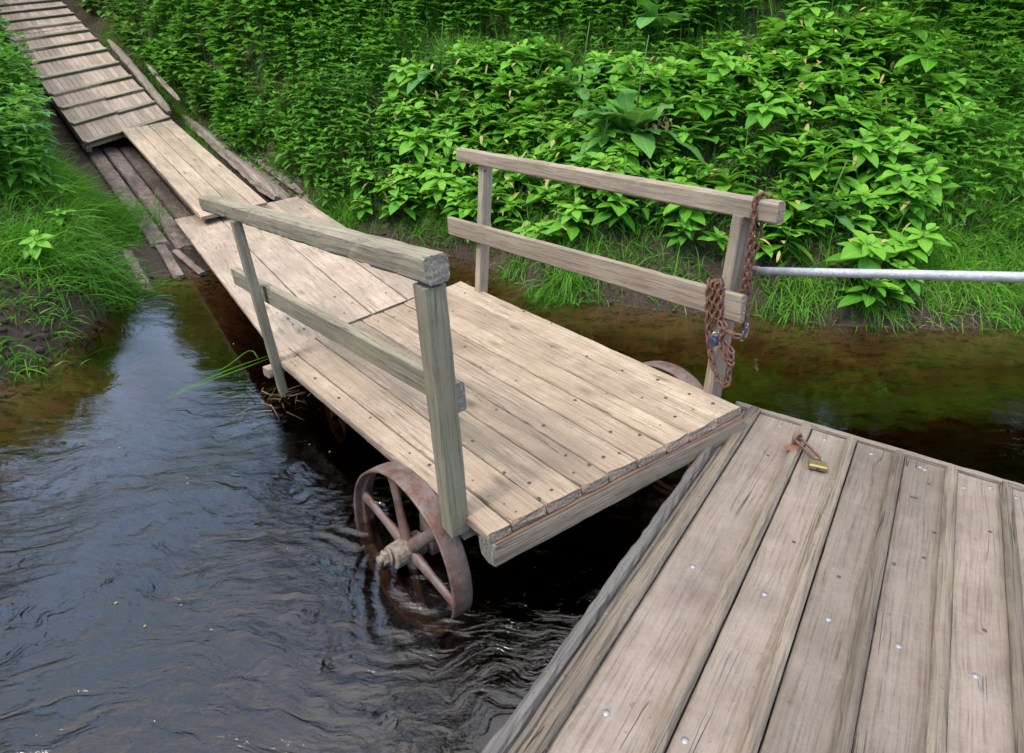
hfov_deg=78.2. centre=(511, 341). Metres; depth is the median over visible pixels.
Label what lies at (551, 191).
broad leaved plant
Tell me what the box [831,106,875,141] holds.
broad leaved plant
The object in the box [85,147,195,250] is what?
old slipway
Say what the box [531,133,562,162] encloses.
broad leaved plant
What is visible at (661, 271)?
grass tuft
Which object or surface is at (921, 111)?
broad leaved plant
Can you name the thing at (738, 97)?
broad leaved plant
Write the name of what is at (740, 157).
broad leaved plant
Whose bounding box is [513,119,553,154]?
broad leaved plant
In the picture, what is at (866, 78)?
broad leaved plant
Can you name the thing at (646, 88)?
broad leaved plant
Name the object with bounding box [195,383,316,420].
drift debris
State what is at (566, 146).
broad leaved plant
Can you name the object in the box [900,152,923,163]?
broad leaved plant
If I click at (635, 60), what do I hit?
broad leaved plant
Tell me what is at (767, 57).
broad leaved plant
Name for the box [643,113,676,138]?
broad leaved plant
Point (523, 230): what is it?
broad leaved plant
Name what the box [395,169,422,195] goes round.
broad leaved plant
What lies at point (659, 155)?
broad leaved plant
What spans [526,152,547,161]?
broad leaved plant
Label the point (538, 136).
broad leaved plant
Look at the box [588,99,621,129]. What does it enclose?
broad leaved plant
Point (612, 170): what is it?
dead seed head
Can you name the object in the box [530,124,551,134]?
broad leaved plant
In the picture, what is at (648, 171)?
broad leaved plant
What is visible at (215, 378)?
reed blades
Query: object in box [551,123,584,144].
broad leaved plant
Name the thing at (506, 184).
broad leaved plant
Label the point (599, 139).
broad leaved plant
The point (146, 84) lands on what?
split log
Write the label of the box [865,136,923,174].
broad leaved plant
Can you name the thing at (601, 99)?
broad leaved plant
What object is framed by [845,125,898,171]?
broad leaved plant
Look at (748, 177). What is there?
broad leaved plant
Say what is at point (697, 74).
broad leaved plant
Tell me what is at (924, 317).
dead stalks
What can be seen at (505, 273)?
grass tuft
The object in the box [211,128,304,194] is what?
split log
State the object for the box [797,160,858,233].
dock plant
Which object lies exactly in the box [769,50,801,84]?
broad leaved plant
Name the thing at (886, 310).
grass tuft
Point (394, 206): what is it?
broad leaved plant
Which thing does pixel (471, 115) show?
broad leaved plant
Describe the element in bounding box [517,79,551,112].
broad leaved plant
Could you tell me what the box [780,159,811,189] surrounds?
broad leaved plant
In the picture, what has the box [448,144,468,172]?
broad leaved plant
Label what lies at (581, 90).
dock plant
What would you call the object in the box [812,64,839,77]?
broad leaved plant
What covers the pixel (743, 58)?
broad leaved plant
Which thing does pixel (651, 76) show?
broad leaved plant
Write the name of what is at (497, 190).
broad leaved plant
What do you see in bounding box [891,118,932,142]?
broad leaved plant
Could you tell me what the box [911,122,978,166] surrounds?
broad leaved plant
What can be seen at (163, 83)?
split log
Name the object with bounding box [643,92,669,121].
broad leaved plant
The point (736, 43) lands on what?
broad leaved plant
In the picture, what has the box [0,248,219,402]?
mud clods
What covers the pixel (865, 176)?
broad leaved plant
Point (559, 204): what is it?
broad leaved plant
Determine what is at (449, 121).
broad leaved plant
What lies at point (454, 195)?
broad leaved plant
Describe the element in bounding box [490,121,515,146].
broad leaved plant
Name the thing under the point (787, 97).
broad leaved plant
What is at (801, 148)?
broad leaved plant
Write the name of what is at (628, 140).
broad leaved plant
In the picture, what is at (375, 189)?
broad leaved plant
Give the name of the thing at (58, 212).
broad leaved plant
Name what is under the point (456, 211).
broad leaved plant
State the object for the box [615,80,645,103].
broad leaved plant
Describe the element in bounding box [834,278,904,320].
broad leaved plant
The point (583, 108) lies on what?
broad leaved plant
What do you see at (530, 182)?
broad leaved plant
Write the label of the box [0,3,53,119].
nettle bed
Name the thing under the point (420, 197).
broad leaved plant
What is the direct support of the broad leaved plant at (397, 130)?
on the ground at (272, 620)
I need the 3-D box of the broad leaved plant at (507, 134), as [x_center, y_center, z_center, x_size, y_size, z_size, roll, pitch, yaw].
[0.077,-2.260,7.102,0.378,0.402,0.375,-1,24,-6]
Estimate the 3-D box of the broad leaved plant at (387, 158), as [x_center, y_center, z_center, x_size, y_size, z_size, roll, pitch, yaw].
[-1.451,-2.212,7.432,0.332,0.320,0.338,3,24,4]
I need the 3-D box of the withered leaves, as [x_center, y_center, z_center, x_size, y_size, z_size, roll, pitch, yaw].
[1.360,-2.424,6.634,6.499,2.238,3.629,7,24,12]
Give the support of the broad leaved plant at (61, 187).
on the ground at (272, 620)
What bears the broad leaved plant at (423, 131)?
on the ground at (272, 620)
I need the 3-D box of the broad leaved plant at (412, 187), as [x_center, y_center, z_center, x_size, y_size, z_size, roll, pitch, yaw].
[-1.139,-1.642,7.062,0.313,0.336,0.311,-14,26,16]
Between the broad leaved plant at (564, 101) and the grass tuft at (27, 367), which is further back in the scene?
the broad leaved plant at (564, 101)
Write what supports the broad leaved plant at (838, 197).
on the ground at (272, 620)
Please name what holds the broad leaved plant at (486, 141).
on the ground at (272, 620)
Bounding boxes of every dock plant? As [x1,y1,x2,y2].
[407,20,455,93]
[537,21,611,99]
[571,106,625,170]
[572,35,706,166]
[636,0,714,36]
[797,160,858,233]
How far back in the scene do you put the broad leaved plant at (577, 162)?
6.12 m
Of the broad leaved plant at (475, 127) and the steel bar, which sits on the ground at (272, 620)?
the broad leaved plant at (475, 127)
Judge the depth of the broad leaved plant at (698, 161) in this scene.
5.85 m
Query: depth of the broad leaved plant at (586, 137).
6.13 m
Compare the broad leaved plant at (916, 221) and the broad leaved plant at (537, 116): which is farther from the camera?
the broad leaved plant at (537, 116)
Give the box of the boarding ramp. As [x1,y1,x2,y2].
[175,196,416,352]
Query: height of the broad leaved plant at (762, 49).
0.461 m
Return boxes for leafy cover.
[372,0,979,135]
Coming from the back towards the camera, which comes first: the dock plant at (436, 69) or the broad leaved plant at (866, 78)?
the dock plant at (436, 69)
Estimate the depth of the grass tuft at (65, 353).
4.33 m
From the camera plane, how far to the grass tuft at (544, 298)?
5.51 m
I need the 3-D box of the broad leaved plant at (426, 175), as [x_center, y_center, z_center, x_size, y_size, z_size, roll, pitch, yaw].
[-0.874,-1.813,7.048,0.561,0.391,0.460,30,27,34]
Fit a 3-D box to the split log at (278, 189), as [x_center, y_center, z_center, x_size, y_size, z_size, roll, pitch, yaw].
[-3.710,-2.492,8.751,0.162,0.603,3.745,-16,29,-34]
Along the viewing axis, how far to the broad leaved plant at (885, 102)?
6.45 m
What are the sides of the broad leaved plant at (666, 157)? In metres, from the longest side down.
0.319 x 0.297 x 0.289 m
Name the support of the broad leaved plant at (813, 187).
on the ground at (272, 620)
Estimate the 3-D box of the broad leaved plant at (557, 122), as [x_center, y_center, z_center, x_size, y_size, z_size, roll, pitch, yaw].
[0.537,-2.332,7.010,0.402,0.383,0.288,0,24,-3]
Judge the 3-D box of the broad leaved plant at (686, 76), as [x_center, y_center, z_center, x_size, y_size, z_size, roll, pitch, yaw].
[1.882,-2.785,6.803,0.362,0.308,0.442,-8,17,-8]
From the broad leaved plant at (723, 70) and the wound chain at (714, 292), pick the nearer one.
the wound chain at (714, 292)
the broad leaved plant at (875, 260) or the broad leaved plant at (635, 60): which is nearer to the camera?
the broad leaved plant at (875, 260)
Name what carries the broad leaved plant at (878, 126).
on the ground at (272, 620)
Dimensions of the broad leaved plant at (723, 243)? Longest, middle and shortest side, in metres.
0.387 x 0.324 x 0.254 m
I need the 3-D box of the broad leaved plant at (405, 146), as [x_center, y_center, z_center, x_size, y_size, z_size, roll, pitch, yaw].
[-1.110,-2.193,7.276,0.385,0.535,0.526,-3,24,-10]
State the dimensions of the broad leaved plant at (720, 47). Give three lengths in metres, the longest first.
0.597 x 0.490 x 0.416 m
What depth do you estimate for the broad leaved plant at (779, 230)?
5.43 m
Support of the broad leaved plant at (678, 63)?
on the ground at (272, 620)
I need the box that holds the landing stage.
[482,401,1023,752]
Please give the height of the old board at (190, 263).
0.126 m
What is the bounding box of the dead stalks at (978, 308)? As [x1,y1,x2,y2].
[926,281,1023,331]
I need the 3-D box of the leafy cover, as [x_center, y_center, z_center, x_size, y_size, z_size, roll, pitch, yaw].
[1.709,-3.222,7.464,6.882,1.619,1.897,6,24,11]
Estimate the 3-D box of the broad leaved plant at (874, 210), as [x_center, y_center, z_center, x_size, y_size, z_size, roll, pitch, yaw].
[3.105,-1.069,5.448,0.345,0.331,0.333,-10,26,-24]
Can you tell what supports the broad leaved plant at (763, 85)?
on the ground at (272, 620)
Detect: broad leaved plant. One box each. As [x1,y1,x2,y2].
[18,229,54,262]
[43,183,75,204]
[45,209,75,225]
[345,171,387,199]
[346,157,377,184]
[349,195,372,219]
[364,136,392,156]
[368,179,396,204]
[374,140,398,163]
[378,177,413,208]
[379,181,408,200]
[379,198,407,224]
[382,124,401,142]
[383,191,421,225]
[388,124,409,142]
[390,163,413,186]
[392,135,413,157]
[394,106,433,128]
[394,125,436,144]
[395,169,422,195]
[399,127,432,165]
[399,178,419,204]
[403,162,432,185]
[407,127,443,159]
[408,190,434,213]
[416,158,454,187]
[420,168,455,203]
[421,129,443,141]
[423,185,452,220]
[425,153,451,168]
[431,113,454,133]
[431,119,446,132]
[434,129,462,160]
[436,128,459,148]
[438,130,463,152]
[442,192,477,218]
[443,177,477,201]
[445,166,465,179]
[447,201,476,219]
[448,117,478,142]
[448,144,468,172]
[449,106,494,143]
[449,186,492,210]
[451,128,497,169]
[452,112,480,133]
[458,200,497,242]
[459,113,487,132]
[459,175,477,206]
[465,183,518,227]
[467,102,506,137]
[467,136,490,150]
[475,92,511,120]
[483,118,511,148]
[485,148,504,152]
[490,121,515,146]
[492,112,514,129]
[492,169,526,189]
[492,178,512,207]
[492,193,525,215]
[493,201,533,228]
[495,127,530,153]
[495,151,529,175]
[499,175,540,198]
[501,96,527,114]
[503,121,535,152]
[505,218,530,233]
[506,100,544,134]
[508,115,544,148]
[512,221,536,238]
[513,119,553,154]
[514,157,537,185]
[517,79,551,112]
[517,179,552,212]
[525,131,549,156]
[525,220,566,241]
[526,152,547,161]
[527,113,554,128]
[530,92,565,121]
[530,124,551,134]
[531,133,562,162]
[533,151,560,162]
[533,184,560,206]
[539,80,572,110]
[541,186,573,211]
[542,109,570,127]
[543,114,571,127]
[543,141,573,164]
[543,179,566,197]
[544,143,579,162]
[547,120,584,160]
[547,211,595,245]
[548,95,581,111]
[550,200,584,235]
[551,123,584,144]
[552,193,586,213]
[553,166,592,215]
[555,104,582,115]
[557,198,594,226]
[559,164,584,204]
[562,112,590,125]
[564,99,589,109]
[566,99,592,125]
[566,159,587,166]
[568,142,582,162]
[569,121,589,146]
[573,153,607,165]
[576,69,613,101]
[579,122,630,160]
[580,119,626,154]
[581,152,634,198]
[581,189,636,211]
[583,93,610,109]
[586,97,605,113]
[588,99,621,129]
[591,74,625,100]
[591,192,637,232]
[598,61,622,84]
[604,199,639,227]
[605,59,632,84]
[605,142,643,175]
[606,50,649,87]
[611,157,635,175]
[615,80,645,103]
[618,69,628,80]
[621,124,649,142]
[624,138,642,156]
[628,166,657,198]
[633,65,674,104]
[633,71,677,106]
[634,69,672,91]
[634,79,659,101]
[637,65,655,81]
[638,99,669,120]
[642,201,668,227]
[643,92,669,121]
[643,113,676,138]
[644,138,685,175]
[651,56,689,83]
[651,96,693,128]
[652,138,666,164]
[654,206,711,231]
[658,177,699,201]
[660,124,714,156]
[660,153,687,177]
[660,204,696,239]
[661,220,702,247]
[668,156,708,179]
[669,77,696,100]
[672,42,706,69]
[674,68,700,89]
[675,90,721,135]
[679,64,708,93]
[680,162,715,183]
[683,47,707,65]
[684,44,718,70]
[684,156,708,178]
[685,113,731,156]
[689,69,736,101]
[690,80,734,105]
[697,164,731,188]
[697,226,728,258]
[699,51,748,93]
[700,43,739,72]
[700,94,745,129]
[705,167,757,222]
[712,39,752,73]
[713,94,739,122]
[716,145,762,178]
[717,90,757,126]
[724,55,758,86]
[724,126,752,153]
[729,162,758,182]
[734,65,757,87]
[735,62,776,104]
[737,189,777,224]
[743,91,787,145]
[744,47,773,76]
[744,79,795,126]
[746,70,780,97]
[748,230,787,265]
[749,84,788,108]
[750,130,789,157]
[753,53,793,84]
[754,135,801,173]
[755,188,808,232]
[755,221,786,248]
[758,46,776,61]
[762,225,814,267]
[763,50,810,94]
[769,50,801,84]
[770,206,816,243]
[771,101,812,136]
[776,132,825,171]
[778,88,807,123]
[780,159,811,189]
[784,71,831,106]
[785,88,813,110]
[785,128,841,165]
[786,35,842,66]
[786,106,824,138]
[787,115,826,140]
[793,211,833,242]
[794,54,822,74]
[794,143,859,205]
[798,178,834,202]
[805,94,859,141]
[806,128,851,152]
[807,191,855,228]
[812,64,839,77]
[813,168,861,196]
[818,63,861,94]
[820,69,865,104]
[821,97,851,118]
[823,52,865,87]
[823,74,852,105]
[823,151,855,183]
[826,229,897,293]
[828,98,879,137]
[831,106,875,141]
[834,128,886,172]
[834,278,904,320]
[838,209,875,231]
[840,183,887,209]
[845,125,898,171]
[846,74,885,98]
[848,99,871,115]
[849,198,899,228]
[850,254,882,283]
[853,126,910,153]
[854,120,901,141]
[856,157,890,190]
[861,94,892,125]
[863,85,906,108]
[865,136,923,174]
[866,103,908,130]
[867,96,895,114]
[868,279,915,316]
[869,163,927,205]
[871,194,906,221]
[872,229,927,266]
[873,175,930,229]
[883,81,912,110]
[884,103,917,126]
[886,259,923,295]
[887,185,939,231]
[889,153,920,161]
[890,223,952,257]
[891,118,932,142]
[894,42,960,89]
[894,108,921,130]
[895,101,930,118]
[899,94,921,117]
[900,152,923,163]
[906,161,946,190]
[908,154,944,170]
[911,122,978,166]
[914,158,961,208]
[915,119,967,153]
[921,143,960,160]
[925,116,960,133]
[925,190,941,215]
[934,100,988,148]
[934,109,969,126]
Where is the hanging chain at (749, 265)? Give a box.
[739,191,772,335]
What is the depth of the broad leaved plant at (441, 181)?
6.76 m
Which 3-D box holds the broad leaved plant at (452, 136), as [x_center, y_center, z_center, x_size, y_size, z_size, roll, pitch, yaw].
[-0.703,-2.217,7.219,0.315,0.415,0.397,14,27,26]
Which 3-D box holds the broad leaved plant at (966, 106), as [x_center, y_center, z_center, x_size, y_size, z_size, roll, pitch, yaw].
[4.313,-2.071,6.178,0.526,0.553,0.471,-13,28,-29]
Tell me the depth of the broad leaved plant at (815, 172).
5.53 m
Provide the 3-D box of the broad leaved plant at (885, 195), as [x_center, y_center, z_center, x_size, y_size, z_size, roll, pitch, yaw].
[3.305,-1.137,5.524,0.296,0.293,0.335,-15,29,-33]
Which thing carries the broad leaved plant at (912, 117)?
on the ground at (272, 620)
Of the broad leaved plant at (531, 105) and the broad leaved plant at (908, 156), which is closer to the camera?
the broad leaved plant at (908, 156)
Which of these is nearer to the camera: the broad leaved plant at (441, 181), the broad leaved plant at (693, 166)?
the broad leaved plant at (693, 166)
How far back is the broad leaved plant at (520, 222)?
6.24 m
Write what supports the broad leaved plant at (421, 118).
on the ground at (272, 620)
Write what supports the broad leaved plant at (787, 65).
on the ground at (272, 620)
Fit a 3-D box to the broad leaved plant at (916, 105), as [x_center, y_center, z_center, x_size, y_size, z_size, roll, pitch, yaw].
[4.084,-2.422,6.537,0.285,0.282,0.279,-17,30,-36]
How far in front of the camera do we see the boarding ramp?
4.85 m
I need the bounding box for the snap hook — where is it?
[740,323,748,341]
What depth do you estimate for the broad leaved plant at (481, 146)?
7.12 m
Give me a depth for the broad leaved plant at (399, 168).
7.15 m
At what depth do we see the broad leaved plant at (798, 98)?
6.30 m
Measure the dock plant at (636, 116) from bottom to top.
1.119 m
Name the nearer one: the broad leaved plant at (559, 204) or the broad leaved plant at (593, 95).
the broad leaved plant at (559, 204)
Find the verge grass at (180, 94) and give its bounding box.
[70,1,259,172]
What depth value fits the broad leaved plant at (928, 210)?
5.39 m
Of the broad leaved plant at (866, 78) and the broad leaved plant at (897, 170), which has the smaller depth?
the broad leaved plant at (897, 170)
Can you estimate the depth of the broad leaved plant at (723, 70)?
6.46 m
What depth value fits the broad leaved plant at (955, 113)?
6.27 m
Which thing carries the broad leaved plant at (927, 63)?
on the ground at (272, 620)
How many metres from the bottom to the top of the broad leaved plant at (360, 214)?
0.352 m
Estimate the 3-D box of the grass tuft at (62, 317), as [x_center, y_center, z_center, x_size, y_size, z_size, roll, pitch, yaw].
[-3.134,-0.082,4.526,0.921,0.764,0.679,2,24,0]
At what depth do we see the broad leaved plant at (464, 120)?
7.50 m
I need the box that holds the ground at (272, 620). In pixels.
[0,0,1023,752]
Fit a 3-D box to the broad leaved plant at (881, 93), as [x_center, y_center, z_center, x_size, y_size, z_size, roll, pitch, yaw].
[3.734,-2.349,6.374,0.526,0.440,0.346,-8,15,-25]
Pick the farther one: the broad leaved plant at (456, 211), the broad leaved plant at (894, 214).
the broad leaved plant at (456, 211)
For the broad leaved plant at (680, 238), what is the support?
on the ground at (272, 620)
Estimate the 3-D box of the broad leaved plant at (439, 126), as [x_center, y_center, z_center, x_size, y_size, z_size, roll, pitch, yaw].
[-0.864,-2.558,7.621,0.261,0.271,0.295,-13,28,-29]
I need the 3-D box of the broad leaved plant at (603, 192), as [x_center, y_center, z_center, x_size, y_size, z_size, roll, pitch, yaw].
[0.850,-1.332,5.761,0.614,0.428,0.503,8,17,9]
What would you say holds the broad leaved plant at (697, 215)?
on the ground at (272, 620)
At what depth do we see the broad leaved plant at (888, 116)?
6.01 m
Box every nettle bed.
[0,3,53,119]
[0,32,64,201]
[74,0,1023,140]
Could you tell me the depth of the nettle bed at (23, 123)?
5.66 m
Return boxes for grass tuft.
[0,266,129,367]
[0,273,130,369]
[0,278,127,370]
[0,317,95,403]
[312,169,369,214]
[386,186,532,257]
[488,250,528,293]
[497,244,638,324]
[558,236,782,325]
[748,246,886,340]
[836,267,945,357]
[920,265,1023,342]
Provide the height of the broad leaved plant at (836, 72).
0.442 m
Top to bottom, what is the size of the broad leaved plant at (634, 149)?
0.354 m
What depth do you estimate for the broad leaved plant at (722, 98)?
6.36 m
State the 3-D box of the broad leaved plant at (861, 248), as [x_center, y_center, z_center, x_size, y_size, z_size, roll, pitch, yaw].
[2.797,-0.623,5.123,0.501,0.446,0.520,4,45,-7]
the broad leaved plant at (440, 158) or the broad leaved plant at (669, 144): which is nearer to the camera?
the broad leaved plant at (669, 144)
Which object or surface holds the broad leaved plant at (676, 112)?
on the ground at (272, 620)
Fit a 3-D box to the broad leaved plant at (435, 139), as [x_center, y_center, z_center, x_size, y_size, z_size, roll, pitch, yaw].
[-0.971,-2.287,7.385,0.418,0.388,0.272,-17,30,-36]
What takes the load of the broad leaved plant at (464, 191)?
on the ground at (272, 620)
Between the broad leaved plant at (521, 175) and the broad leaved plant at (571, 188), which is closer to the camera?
the broad leaved plant at (571, 188)
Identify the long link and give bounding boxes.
[795,436,820,459]
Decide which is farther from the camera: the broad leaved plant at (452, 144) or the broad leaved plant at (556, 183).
the broad leaved plant at (452, 144)
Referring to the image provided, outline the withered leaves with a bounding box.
[363,7,963,266]
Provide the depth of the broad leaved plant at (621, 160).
5.79 m
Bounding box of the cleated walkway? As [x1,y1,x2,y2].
[0,0,169,151]
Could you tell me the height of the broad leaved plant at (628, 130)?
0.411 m
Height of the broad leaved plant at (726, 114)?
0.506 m
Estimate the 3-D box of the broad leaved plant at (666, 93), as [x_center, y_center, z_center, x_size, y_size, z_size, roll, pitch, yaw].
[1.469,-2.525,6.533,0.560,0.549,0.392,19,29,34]
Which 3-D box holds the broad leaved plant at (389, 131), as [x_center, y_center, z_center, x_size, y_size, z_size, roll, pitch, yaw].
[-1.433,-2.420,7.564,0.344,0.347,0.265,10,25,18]
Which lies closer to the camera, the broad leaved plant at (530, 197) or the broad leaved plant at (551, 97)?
the broad leaved plant at (530, 197)
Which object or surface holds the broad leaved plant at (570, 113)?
on the ground at (272, 620)
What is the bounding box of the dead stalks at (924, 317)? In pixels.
[874,279,988,347]
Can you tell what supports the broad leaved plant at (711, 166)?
on the ground at (272, 620)
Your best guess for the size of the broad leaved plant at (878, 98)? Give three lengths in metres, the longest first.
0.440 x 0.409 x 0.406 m
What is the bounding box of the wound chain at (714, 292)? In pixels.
[704,278,741,388]
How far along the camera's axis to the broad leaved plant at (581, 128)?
6.58 m
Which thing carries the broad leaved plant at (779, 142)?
on the ground at (272, 620)
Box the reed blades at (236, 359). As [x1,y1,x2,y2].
[214,350,257,370]
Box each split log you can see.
[107,39,171,113]
[147,64,180,101]
[182,115,279,200]
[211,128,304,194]
[220,139,290,199]
[297,193,316,207]
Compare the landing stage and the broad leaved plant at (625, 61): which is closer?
the landing stage
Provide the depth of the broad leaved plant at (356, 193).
7.23 m
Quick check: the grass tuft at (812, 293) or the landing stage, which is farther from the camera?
the grass tuft at (812, 293)
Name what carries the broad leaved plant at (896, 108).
on the ground at (272, 620)
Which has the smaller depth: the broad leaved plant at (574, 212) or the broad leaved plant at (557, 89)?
the broad leaved plant at (574, 212)
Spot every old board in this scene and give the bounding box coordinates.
[122,250,153,294]
[154,244,184,278]
[171,249,205,275]
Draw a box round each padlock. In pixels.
[708,332,718,346]
[808,457,826,471]
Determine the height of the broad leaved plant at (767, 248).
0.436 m
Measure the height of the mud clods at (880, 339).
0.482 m
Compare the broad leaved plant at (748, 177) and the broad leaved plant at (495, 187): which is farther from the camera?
the broad leaved plant at (495, 187)
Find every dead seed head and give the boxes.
[570,94,585,124]
[602,155,616,210]
[656,99,672,148]
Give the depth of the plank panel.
7.60 m
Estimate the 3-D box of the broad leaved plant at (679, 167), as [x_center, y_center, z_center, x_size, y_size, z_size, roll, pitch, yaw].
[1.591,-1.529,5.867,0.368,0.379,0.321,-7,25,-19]
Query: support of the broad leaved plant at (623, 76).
on the ground at (272, 620)
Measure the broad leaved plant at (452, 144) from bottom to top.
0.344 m
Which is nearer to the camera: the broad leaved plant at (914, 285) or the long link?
the long link
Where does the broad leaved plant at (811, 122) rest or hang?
on the ground at (272, 620)
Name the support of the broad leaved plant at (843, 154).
on the ground at (272, 620)
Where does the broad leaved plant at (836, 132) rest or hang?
on the ground at (272, 620)
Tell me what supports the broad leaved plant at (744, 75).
on the ground at (272, 620)
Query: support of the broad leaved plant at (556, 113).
on the ground at (272, 620)
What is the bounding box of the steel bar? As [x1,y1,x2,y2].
[723,266,1023,289]
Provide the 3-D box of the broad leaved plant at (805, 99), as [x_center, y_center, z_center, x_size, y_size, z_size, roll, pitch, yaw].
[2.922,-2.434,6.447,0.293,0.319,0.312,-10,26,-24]
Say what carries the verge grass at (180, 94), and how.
on the ground at (272, 620)
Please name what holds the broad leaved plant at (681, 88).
on the ground at (272, 620)
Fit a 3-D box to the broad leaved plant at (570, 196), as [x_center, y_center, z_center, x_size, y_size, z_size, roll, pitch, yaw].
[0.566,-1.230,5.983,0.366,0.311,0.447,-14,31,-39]
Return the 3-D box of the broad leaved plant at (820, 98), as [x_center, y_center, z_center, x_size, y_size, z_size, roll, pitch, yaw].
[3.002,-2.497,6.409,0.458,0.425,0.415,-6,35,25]
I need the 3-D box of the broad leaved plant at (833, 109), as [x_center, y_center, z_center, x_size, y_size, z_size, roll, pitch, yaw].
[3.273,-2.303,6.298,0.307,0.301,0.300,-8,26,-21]
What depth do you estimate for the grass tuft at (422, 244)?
6.84 m
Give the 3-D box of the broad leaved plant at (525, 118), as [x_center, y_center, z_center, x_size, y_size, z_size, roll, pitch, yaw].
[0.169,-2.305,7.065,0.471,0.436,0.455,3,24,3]
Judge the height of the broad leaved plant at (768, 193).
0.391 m
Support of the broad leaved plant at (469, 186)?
on the ground at (272, 620)
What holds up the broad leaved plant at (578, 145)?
on the ground at (272, 620)
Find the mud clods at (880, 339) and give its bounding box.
[355,211,1022,341]
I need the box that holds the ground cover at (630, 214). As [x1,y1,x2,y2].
[182,0,1023,252]
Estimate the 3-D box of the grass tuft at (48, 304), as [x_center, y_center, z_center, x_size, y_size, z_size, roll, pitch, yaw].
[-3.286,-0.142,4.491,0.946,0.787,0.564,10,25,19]
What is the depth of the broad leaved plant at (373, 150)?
7.48 m
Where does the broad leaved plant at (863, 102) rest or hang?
on the ground at (272, 620)
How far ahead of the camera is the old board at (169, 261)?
6.03 m
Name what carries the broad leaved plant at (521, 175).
on the ground at (272, 620)
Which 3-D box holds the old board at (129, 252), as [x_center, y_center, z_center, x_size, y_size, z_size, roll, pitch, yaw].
[-3.463,-0.650,5.822,0.090,0.176,0.977,-16,30,-35]
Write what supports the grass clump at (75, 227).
on the ground at (272, 620)
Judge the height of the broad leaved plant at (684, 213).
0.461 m
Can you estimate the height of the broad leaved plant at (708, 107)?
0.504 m
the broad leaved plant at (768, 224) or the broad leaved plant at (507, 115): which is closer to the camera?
the broad leaved plant at (768, 224)
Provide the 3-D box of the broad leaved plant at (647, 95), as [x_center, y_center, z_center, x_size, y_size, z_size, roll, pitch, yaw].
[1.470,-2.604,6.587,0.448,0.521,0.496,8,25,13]
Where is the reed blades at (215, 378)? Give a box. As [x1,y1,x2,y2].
[161,356,268,401]
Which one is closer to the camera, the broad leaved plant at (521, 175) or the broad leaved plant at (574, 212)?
the broad leaved plant at (574, 212)
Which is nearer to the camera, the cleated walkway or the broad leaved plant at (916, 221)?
the broad leaved plant at (916, 221)
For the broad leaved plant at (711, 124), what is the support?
on the ground at (272, 620)
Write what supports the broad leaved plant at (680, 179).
on the ground at (272, 620)
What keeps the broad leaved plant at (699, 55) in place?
on the ground at (272, 620)
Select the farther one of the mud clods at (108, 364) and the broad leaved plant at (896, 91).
the broad leaved plant at (896, 91)
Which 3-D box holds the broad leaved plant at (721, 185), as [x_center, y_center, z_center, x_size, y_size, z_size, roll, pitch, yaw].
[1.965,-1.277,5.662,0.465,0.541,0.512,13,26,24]
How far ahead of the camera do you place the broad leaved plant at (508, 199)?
6.44 m
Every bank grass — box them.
[0,82,133,303]
[93,0,1023,343]
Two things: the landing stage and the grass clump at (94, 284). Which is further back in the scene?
the grass clump at (94, 284)
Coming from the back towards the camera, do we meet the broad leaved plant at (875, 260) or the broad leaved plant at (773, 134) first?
the broad leaved plant at (773, 134)
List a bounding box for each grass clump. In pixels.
[0,124,180,261]
[0,180,190,327]
[0,209,153,344]
[10,189,153,248]
[19,229,159,328]
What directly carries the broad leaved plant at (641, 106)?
on the ground at (272, 620)
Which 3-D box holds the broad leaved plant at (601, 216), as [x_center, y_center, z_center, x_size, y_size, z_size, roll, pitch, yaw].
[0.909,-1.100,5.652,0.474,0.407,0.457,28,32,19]
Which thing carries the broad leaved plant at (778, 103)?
on the ground at (272, 620)
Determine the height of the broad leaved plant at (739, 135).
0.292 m
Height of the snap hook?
0.080 m
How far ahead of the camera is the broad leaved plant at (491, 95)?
7.53 m
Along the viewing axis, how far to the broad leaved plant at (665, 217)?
5.62 m
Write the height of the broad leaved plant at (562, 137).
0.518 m
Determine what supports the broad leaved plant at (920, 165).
on the ground at (272, 620)
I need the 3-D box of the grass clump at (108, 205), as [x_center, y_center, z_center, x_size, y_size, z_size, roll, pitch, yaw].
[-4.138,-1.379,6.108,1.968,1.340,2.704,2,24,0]
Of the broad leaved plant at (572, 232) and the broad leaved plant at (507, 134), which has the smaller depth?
the broad leaved plant at (572, 232)
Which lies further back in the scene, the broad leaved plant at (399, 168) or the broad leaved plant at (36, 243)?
the broad leaved plant at (399, 168)
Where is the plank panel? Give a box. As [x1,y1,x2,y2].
[121,119,266,219]
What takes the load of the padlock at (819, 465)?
on the landing stage
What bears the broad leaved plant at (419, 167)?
on the ground at (272, 620)
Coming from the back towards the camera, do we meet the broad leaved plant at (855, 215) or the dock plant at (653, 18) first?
the dock plant at (653, 18)

